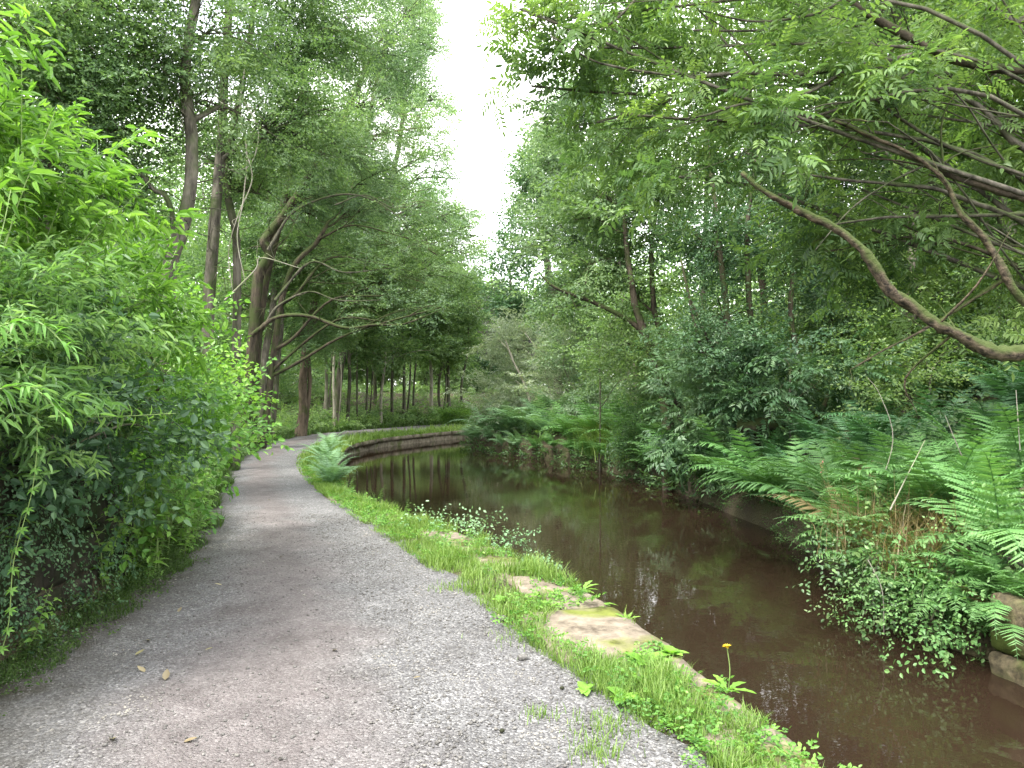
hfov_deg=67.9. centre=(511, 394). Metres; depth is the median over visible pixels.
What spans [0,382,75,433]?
leaf spray
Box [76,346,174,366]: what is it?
willowherb
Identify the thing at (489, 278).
tree
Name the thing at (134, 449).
undergrowth
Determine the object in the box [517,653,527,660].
loose stone
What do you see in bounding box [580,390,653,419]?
fern
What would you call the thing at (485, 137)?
sky
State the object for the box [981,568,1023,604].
fern
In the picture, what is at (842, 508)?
fern
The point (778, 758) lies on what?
coping stone
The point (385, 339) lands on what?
alder tree
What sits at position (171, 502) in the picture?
bushy weed
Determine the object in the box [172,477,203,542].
nettle
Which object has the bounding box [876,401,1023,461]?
fern
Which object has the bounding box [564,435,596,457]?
fern
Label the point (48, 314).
bushy weed
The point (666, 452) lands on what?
elder bush
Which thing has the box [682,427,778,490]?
fern
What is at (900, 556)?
fern
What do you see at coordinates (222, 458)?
bushy weed
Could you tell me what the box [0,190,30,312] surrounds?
nettle
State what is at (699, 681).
coping stone
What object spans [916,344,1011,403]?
fern
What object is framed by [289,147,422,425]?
alder tree
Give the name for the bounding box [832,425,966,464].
fern
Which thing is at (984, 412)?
fern
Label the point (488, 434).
fern
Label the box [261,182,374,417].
alder tree
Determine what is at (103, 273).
nettle
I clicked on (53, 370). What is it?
weed thicket
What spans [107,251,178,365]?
willowherb
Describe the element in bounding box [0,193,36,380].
willowherb
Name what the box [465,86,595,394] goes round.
alder tree
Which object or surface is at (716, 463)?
fern
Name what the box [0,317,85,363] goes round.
leaf spray
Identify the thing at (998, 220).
tree
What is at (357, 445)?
coping stone
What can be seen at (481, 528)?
bramble bush
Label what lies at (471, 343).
alder tree
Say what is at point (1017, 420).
dead stem
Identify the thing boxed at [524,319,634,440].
understory bush
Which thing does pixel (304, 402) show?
oak tree
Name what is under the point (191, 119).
oak tree
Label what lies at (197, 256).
woodland
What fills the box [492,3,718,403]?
alder tree
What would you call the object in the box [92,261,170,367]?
willowherb
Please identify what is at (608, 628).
coping stone
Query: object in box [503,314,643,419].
willow bush
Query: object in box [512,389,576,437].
fern
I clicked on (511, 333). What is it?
tree
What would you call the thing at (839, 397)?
fern
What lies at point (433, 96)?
alder tree
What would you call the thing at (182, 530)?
nettle
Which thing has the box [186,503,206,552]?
nettle
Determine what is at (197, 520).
nettle
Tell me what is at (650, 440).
fern
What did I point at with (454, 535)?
coping stone
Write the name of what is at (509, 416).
fern
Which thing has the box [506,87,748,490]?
hazel tree
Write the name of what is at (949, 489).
fern
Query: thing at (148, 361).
bramble bush
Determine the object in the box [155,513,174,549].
nettle
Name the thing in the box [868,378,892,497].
dead stem
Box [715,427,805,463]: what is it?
fern
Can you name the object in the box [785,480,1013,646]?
bramble bush
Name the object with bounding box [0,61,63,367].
willowherb
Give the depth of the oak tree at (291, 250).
26.10 m
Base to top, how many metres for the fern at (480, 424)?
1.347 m
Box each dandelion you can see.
[492,595,505,600]
[563,580,597,592]
[575,681,594,695]
[607,686,641,703]
[615,613,640,619]
[624,651,673,666]
[658,644,688,655]
[701,644,756,693]
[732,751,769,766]
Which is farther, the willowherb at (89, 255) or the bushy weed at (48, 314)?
the willowherb at (89, 255)
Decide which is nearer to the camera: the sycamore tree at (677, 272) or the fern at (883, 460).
the fern at (883, 460)
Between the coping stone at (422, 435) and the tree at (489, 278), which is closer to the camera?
the coping stone at (422, 435)
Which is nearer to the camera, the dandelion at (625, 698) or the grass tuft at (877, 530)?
the dandelion at (625, 698)
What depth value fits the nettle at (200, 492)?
8.68 m
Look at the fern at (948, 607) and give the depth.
5.70 m
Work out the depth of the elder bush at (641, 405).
17.32 m
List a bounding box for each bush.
[0,295,238,577]
[1,211,175,449]
[40,252,294,579]
[394,500,561,568]
[426,399,481,425]
[443,300,568,439]
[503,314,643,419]
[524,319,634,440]
[596,367,716,482]
[603,285,785,418]
[636,318,821,497]
[693,309,929,473]
[777,256,974,409]
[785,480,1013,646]
[805,291,1023,432]
[828,459,1023,677]
[845,388,1022,501]
[891,217,1023,369]
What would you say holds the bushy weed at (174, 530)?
on the ground at (764, 511)
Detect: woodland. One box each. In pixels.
[0,2,344,406]
[59,176,852,392]
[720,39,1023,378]
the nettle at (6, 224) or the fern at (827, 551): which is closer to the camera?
the nettle at (6, 224)
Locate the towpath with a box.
[0,423,713,767]
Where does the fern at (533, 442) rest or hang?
on the ground at (764, 511)
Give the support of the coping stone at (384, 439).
on the canal wall at (396, 443)
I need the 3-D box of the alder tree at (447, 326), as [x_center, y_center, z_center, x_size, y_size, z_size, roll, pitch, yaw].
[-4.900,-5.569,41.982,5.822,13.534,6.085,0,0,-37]
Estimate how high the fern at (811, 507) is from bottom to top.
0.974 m
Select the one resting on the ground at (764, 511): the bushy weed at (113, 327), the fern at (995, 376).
the fern at (995, 376)
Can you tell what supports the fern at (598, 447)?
on the ground at (764, 511)
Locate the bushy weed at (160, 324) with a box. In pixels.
[107,288,195,373]
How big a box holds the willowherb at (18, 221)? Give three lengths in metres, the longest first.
1.347 x 0.667 x 0.377 m
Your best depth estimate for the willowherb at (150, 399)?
6.54 m
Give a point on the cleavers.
(22, 530)
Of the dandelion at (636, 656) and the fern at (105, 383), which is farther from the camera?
the fern at (105, 383)
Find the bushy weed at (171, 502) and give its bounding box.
[141,451,206,556]
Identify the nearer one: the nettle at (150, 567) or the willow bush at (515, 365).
the nettle at (150, 567)
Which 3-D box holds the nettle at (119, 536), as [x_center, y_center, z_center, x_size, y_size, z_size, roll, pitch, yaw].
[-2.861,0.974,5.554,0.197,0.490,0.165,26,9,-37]
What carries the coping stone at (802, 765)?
on the canal wall at (396, 443)
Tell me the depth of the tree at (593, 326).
19.47 m
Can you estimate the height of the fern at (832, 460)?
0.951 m
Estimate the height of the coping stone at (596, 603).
0.200 m
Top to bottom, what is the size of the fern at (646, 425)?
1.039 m
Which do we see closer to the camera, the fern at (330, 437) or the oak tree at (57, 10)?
the oak tree at (57, 10)
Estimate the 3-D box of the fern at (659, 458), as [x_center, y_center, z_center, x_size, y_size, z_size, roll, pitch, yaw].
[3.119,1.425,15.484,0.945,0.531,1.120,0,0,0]
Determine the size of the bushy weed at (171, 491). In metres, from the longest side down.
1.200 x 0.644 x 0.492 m
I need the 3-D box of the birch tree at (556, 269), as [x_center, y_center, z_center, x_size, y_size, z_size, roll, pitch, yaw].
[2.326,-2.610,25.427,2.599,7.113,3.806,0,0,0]
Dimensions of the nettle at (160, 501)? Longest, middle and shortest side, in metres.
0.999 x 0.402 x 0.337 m
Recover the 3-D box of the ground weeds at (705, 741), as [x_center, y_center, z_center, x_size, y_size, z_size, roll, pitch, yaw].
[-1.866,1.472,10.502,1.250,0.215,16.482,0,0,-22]
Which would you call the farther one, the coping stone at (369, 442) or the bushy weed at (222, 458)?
the coping stone at (369, 442)
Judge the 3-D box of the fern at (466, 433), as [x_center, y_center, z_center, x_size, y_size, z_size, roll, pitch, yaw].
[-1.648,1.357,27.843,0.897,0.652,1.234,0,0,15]
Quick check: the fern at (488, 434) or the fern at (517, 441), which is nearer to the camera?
the fern at (517, 441)
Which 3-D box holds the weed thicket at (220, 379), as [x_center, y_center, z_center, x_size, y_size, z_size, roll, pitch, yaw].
[-3.142,0.242,7.114,1.646,2.769,3.061,0,0,0]
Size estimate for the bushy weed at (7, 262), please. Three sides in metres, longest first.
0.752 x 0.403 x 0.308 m
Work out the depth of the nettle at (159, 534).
6.63 m
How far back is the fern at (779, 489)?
8.37 m
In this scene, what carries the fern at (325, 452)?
on the ground at (764, 511)
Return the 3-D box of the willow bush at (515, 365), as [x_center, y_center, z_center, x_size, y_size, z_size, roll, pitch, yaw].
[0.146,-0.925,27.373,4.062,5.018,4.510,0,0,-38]
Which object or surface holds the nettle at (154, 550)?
on the ground at (764, 511)
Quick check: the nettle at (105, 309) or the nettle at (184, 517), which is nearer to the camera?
the nettle at (105, 309)
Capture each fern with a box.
[0,275,92,362]
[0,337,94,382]
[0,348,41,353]
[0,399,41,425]
[3,460,74,521]
[51,354,177,430]
[60,291,124,321]
[293,436,341,454]
[296,454,362,482]
[302,439,348,461]
[313,431,352,447]
[313,448,356,473]
[442,401,500,428]
[455,424,475,440]
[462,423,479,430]
[465,396,533,435]
[466,427,481,438]
[477,425,494,438]
[478,393,562,434]
[486,431,506,445]
[499,394,563,411]
[499,431,522,447]
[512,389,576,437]
[513,386,579,413]
[514,434,541,448]
[529,398,598,440]
[541,431,562,448]
[551,392,640,435]
[551,434,576,451]
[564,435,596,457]
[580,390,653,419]
[582,398,654,436]
[583,441,608,456]
[594,427,630,457]
[600,414,694,448]
[609,435,643,465]
[622,422,689,469]
[623,440,660,469]
[647,426,732,470]
[647,454,687,471]
[665,417,732,483]
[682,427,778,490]
[689,439,741,484]
[694,459,791,506]
[711,434,919,547]
[712,456,759,496]
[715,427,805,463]
[717,462,797,505]
[736,428,815,500]
[739,435,811,513]
[742,461,821,526]
[749,440,871,500]
[760,454,883,501]
[761,462,918,553]
[771,400,867,455]
[775,483,944,543]
[788,403,933,459]
[790,433,922,475]
[794,502,854,567]
[804,527,882,575]
[809,380,884,418]
[812,389,951,443]
[814,467,991,531]
[817,425,1023,525]
[820,425,998,502]
[821,508,949,558]
[823,534,887,592]
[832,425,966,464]
[841,378,975,441]
[846,541,956,580]
[852,539,931,603]
[858,426,1018,483]
[872,444,1023,509]
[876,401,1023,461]
[890,449,1023,572]
[892,533,1014,618]
[894,561,990,622]
[901,539,1023,638]
[915,518,1012,591]
[915,578,1023,659]
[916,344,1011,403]
[916,402,1023,481]
[921,547,1022,600]
[924,386,1023,442]
[950,357,1021,405]
[950,557,1020,600]
[962,360,1023,411]
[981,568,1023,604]
[988,572,1023,616]
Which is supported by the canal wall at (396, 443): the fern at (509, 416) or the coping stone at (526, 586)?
the coping stone at (526, 586)
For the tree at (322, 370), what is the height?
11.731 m
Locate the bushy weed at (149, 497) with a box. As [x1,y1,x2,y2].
[136,442,179,549]
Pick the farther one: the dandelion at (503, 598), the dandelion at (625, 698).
the dandelion at (503, 598)
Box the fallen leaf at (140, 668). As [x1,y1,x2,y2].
[137,666,145,671]
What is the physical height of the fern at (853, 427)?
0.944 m
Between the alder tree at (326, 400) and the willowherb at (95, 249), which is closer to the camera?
the willowherb at (95, 249)
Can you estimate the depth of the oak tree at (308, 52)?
15.65 m
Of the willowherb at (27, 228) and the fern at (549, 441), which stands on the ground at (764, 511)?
the fern at (549, 441)
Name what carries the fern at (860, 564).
on the ground at (764, 511)
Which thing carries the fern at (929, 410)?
on the ground at (764, 511)
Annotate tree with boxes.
[0,0,244,335]
[40,0,334,477]
[150,0,428,469]
[176,92,400,436]
[203,0,467,448]
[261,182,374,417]
[263,318,400,392]
[288,159,407,419]
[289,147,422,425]
[290,31,473,435]
[297,235,450,422]
[303,138,433,424]
[318,153,421,416]
[331,0,498,424]
[351,345,423,391]
[372,173,463,419]
[373,329,376,402]
[386,180,481,407]
[389,176,502,407]
[389,231,455,385]
[395,138,474,414]
[398,326,483,398]
[405,222,507,407]
[406,207,500,408]
[407,187,478,413]
[442,329,515,395]
[448,266,511,392]
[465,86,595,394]
[469,268,549,404]
[473,0,1023,290]
[475,275,545,387]
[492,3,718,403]
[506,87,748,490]
[545,228,611,410]
[548,270,668,470]
[610,90,935,460]
[615,0,799,414]
[664,0,830,395]
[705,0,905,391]
[718,45,1023,413]
[719,0,942,404]
[752,0,1023,416]
[830,0,1023,381]
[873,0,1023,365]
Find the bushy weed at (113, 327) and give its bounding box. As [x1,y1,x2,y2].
[90,307,134,365]
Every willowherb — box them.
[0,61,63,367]
[0,112,60,312]
[0,180,22,245]
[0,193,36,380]
[0,256,31,309]
[0,367,101,399]
[0,401,175,435]
[0,411,52,577]
[2,135,90,302]
[2,172,37,299]
[28,180,155,308]
[69,198,102,289]
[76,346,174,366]
[89,249,122,447]
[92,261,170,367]
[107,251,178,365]
[117,393,190,412]
[118,333,162,381]
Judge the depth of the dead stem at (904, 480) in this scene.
6.60 m
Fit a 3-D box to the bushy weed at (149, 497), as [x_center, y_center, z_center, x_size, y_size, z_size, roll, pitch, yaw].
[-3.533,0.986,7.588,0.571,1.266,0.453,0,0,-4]
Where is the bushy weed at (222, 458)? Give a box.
[206,421,245,479]
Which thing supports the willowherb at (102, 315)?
on the ground at (764, 511)
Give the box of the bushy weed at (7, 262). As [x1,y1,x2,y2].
[0,231,19,294]
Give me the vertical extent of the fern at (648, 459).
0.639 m
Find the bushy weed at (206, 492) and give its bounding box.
[177,483,221,528]
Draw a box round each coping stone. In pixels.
[350,441,362,448]
[363,439,376,445]
[377,437,391,442]
[392,435,411,440]
[412,433,433,437]
[421,529,475,545]
[434,431,450,435]
[451,430,463,434]
[458,545,513,562]
[487,560,526,579]
[504,574,574,596]
[517,607,667,663]
[542,591,611,609]
[624,654,721,702]
[680,694,806,767]
[759,759,825,767]
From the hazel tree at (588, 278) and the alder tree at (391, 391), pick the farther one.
the alder tree at (391, 391)
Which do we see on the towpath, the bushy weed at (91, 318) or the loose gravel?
the loose gravel
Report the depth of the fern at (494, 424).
26.08 m
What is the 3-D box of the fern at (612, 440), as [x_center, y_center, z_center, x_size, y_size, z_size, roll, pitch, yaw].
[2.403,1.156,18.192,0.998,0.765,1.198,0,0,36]
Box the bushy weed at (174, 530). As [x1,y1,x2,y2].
[134,425,216,559]
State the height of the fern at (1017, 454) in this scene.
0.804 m
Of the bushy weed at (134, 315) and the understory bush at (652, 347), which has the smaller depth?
the bushy weed at (134, 315)
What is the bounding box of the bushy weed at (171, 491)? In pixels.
[143,458,195,542]
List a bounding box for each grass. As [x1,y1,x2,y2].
[0,409,472,685]
[296,422,824,767]
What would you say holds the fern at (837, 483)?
on the ground at (764, 511)
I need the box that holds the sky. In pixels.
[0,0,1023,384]
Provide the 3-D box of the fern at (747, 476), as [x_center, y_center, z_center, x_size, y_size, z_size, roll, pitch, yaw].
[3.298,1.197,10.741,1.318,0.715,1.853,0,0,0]
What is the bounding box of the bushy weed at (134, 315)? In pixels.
[108,248,154,390]
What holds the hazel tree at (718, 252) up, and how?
on the ground at (764, 511)
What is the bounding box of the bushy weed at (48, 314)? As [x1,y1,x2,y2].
[1,285,86,365]
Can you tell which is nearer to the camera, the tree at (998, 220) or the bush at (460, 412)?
the tree at (998, 220)
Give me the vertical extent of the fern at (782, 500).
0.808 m
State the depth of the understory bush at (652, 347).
15.06 m
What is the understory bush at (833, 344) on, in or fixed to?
on the ground at (764, 511)
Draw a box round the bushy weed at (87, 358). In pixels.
[72,327,131,365]
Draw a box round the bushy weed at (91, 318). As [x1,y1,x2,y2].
[47,303,111,364]
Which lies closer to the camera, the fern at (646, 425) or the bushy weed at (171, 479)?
the bushy weed at (171, 479)
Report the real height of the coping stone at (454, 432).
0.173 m
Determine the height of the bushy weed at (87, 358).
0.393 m
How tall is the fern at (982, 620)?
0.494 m
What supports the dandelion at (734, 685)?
on the coping stone at (699, 681)
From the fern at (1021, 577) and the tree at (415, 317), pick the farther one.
the tree at (415, 317)
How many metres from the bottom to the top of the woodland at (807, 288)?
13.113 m
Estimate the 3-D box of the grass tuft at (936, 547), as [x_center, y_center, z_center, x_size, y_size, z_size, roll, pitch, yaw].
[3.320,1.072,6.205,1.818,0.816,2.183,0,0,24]
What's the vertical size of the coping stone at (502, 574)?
0.178 m
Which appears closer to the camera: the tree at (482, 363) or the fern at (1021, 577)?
the fern at (1021, 577)
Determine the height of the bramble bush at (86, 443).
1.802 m
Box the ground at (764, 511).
[0,365,1023,767]
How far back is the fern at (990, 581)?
5.49 m
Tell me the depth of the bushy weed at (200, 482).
9.08 m
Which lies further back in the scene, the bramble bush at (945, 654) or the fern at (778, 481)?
the fern at (778, 481)
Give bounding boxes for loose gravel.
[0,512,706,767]
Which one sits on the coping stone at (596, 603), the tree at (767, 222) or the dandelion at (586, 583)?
the dandelion at (586, 583)
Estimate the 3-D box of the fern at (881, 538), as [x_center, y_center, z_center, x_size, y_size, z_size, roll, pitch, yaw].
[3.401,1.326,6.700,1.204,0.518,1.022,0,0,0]
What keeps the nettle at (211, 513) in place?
on the ground at (764, 511)
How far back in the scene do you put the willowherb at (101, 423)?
4.16 m
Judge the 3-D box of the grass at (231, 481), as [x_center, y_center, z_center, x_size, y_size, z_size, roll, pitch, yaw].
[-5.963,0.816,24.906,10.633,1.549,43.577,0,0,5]
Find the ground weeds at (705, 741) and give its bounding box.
[294,458,861,767]
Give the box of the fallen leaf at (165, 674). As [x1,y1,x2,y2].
[162,669,169,679]
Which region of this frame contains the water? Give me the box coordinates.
[339,438,1023,767]
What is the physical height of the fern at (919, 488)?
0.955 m
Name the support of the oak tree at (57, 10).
on the ground at (764, 511)
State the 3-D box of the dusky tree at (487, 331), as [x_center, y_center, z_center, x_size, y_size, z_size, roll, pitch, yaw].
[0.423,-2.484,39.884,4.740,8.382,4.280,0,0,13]
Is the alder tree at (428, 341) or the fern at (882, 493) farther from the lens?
the alder tree at (428, 341)
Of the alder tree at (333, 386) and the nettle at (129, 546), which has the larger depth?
the alder tree at (333, 386)
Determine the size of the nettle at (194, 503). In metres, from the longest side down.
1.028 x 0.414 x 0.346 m
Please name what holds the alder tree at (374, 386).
on the ground at (764, 511)
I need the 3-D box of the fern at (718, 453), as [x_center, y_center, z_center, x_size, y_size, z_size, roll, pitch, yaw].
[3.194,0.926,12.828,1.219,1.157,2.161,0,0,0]
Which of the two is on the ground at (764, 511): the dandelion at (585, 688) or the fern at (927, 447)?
the fern at (927, 447)
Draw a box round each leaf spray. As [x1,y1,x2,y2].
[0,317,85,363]
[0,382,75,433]
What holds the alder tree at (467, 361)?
on the ground at (764, 511)
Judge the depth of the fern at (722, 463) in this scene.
11.75 m
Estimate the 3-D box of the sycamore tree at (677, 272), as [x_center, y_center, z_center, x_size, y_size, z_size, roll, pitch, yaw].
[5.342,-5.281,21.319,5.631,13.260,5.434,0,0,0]
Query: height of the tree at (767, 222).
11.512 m
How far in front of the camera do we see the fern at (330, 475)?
13.17 m
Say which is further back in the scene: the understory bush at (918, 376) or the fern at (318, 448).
the fern at (318, 448)
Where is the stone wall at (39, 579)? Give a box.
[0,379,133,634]
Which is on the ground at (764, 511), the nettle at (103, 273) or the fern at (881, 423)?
the fern at (881, 423)
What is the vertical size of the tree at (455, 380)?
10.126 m
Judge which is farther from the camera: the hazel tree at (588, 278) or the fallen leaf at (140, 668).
the hazel tree at (588, 278)
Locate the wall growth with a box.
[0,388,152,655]
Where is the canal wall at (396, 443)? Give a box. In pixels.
[339,434,466,462]
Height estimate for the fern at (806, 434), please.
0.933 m
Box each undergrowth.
[0,299,142,444]
[0,530,209,715]
[67,356,242,511]
[214,380,616,454]
[459,429,705,499]
[486,341,970,446]
[579,359,1023,587]
[607,457,984,660]
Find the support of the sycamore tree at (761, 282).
on the ground at (764, 511)
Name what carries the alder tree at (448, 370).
on the ground at (764, 511)
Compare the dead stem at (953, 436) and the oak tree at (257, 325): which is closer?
the dead stem at (953, 436)
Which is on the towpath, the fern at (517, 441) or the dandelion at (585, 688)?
the dandelion at (585, 688)
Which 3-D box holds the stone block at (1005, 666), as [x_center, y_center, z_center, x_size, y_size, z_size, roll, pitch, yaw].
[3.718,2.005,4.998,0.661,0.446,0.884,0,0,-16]
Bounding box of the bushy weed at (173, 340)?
[144,310,194,383]
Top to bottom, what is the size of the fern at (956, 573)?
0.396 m
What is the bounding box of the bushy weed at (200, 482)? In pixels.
[183,471,220,508]
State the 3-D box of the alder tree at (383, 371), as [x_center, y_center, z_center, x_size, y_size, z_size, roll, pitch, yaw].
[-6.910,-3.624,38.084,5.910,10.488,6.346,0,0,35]
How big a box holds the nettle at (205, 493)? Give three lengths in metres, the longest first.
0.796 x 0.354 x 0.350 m
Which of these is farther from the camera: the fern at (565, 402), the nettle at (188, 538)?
the fern at (565, 402)
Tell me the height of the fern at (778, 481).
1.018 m
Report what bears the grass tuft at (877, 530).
on the ground at (764, 511)
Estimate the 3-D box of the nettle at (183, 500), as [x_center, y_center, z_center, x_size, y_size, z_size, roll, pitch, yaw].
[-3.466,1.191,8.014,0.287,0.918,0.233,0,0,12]
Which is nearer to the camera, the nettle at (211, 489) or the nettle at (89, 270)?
the nettle at (89, 270)
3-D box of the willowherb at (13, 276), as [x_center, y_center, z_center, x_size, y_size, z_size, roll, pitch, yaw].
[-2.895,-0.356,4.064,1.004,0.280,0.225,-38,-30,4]
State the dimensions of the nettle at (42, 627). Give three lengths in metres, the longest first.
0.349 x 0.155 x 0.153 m
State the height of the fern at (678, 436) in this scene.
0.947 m
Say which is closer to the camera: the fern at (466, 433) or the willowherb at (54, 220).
the willowherb at (54, 220)
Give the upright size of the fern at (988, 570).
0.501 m
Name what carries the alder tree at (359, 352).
on the ground at (764, 511)
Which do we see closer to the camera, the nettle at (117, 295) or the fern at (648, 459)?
the nettle at (117, 295)
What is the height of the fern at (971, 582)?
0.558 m
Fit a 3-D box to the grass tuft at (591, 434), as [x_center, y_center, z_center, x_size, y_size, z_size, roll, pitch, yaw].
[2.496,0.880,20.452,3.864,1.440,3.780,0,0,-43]
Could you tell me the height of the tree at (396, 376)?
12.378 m
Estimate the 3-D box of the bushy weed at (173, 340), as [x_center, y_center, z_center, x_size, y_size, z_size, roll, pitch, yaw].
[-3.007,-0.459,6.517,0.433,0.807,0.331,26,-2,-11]
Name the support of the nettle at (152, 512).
on the ground at (764, 511)
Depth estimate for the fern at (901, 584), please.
6.15 m
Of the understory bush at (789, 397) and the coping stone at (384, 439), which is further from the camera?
the coping stone at (384, 439)
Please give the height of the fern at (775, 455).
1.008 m
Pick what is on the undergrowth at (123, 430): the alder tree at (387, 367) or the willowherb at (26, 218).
the willowherb at (26, 218)
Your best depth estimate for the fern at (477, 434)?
26.76 m
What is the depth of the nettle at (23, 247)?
4.60 m
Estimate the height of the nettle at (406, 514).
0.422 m
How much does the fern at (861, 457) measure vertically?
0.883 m
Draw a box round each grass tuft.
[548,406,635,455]
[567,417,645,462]
[741,465,968,563]
[811,482,1012,583]
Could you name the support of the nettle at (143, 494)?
on the ground at (764, 511)
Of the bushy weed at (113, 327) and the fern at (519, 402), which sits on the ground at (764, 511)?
the fern at (519, 402)
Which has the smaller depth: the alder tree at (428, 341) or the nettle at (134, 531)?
the nettle at (134, 531)
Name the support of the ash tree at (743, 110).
on the ground at (764, 511)
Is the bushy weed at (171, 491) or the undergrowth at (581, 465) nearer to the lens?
the bushy weed at (171, 491)
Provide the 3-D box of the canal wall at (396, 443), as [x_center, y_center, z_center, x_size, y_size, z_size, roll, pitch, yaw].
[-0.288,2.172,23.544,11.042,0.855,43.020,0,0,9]
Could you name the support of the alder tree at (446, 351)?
on the ground at (764, 511)
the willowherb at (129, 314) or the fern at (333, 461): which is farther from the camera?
the fern at (333, 461)
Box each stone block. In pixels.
[988,650,1023,687]
[992,593,1023,659]
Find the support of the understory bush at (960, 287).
on the ground at (764, 511)
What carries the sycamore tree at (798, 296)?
on the ground at (764, 511)
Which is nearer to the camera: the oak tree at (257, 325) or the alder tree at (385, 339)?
the oak tree at (257, 325)
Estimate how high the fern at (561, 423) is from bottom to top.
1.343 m
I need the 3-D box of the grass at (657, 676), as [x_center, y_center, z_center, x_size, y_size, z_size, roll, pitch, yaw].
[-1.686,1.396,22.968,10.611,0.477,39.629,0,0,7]
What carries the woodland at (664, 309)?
on the ground at (764, 511)
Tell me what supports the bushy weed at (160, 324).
on the ground at (764, 511)
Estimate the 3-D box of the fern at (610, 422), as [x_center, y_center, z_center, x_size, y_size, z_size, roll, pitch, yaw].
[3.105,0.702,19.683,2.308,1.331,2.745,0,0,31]
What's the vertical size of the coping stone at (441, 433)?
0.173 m
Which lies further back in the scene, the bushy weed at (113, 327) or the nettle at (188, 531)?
the nettle at (188, 531)
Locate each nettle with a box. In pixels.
[0,132,42,277]
[0,184,37,307]
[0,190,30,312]
[21,205,119,358]
[21,239,104,318]
[23,584,61,644]
[70,228,123,358]
[75,266,135,364]
[88,513,128,596]
[93,273,142,316]
[106,494,135,555]
[117,495,143,578]
[118,496,149,577]
[123,461,153,525]
[125,461,141,524]
[126,509,159,577]
[128,453,185,574]
[130,474,163,536]
[131,444,160,527]
[132,475,170,572]
[134,433,188,494]
[137,467,179,576]
[141,551,156,583]
[142,466,180,543]
[142,518,160,573]
[142,533,161,569]
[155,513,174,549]
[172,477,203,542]
[172,478,192,542]
[172,499,189,542]
[175,506,183,541]
[176,499,204,554]
[178,462,216,539]
[180,500,201,548]
[186,498,205,551]
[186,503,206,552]
[188,455,218,530]
[188,475,228,527]
[195,488,219,542]
[197,454,227,519]
[404,498,410,528]
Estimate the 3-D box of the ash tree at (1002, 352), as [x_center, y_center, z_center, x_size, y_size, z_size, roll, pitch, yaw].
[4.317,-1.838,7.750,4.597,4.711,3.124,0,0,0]
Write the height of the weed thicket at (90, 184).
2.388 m
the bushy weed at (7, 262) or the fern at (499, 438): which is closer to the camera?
the bushy weed at (7, 262)
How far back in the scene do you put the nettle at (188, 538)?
7.81 m
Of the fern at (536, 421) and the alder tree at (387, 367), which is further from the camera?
the alder tree at (387, 367)
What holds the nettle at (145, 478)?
attached to the bramble bush at (86, 443)
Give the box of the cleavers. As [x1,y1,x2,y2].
[0,300,43,655]
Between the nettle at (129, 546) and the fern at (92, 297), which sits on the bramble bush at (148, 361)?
the fern at (92, 297)
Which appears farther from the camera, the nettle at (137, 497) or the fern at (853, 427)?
the fern at (853, 427)
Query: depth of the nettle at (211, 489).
9.32 m
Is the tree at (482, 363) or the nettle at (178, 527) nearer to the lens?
the nettle at (178, 527)
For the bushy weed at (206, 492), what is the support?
on the ground at (764, 511)
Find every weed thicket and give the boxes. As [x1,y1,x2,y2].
[0,3,215,382]
[0,230,203,499]
[75,261,278,478]
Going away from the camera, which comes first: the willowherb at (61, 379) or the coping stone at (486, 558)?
the willowherb at (61, 379)
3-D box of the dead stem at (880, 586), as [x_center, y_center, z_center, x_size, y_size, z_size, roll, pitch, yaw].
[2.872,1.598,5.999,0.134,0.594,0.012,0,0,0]
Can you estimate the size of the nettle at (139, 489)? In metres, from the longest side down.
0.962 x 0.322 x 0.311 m
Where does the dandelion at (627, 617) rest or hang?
on the coping stone at (608, 628)
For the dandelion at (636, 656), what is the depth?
4.42 m
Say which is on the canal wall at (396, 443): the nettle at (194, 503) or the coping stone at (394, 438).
the coping stone at (394, 438)
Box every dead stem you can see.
[867,560,883,621]
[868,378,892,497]
[889,440,924,509]
[945,416,961,455]
[1016,393,1020,449]
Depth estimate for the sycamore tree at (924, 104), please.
12.92 m
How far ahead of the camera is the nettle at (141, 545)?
6.60 m
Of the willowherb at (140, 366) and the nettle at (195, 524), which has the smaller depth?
the willowherb at (140, 366)
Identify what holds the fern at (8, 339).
on the undergrowth at (123, 430)
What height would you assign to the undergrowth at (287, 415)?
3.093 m
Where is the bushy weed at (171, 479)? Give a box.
[154,461,186,535]

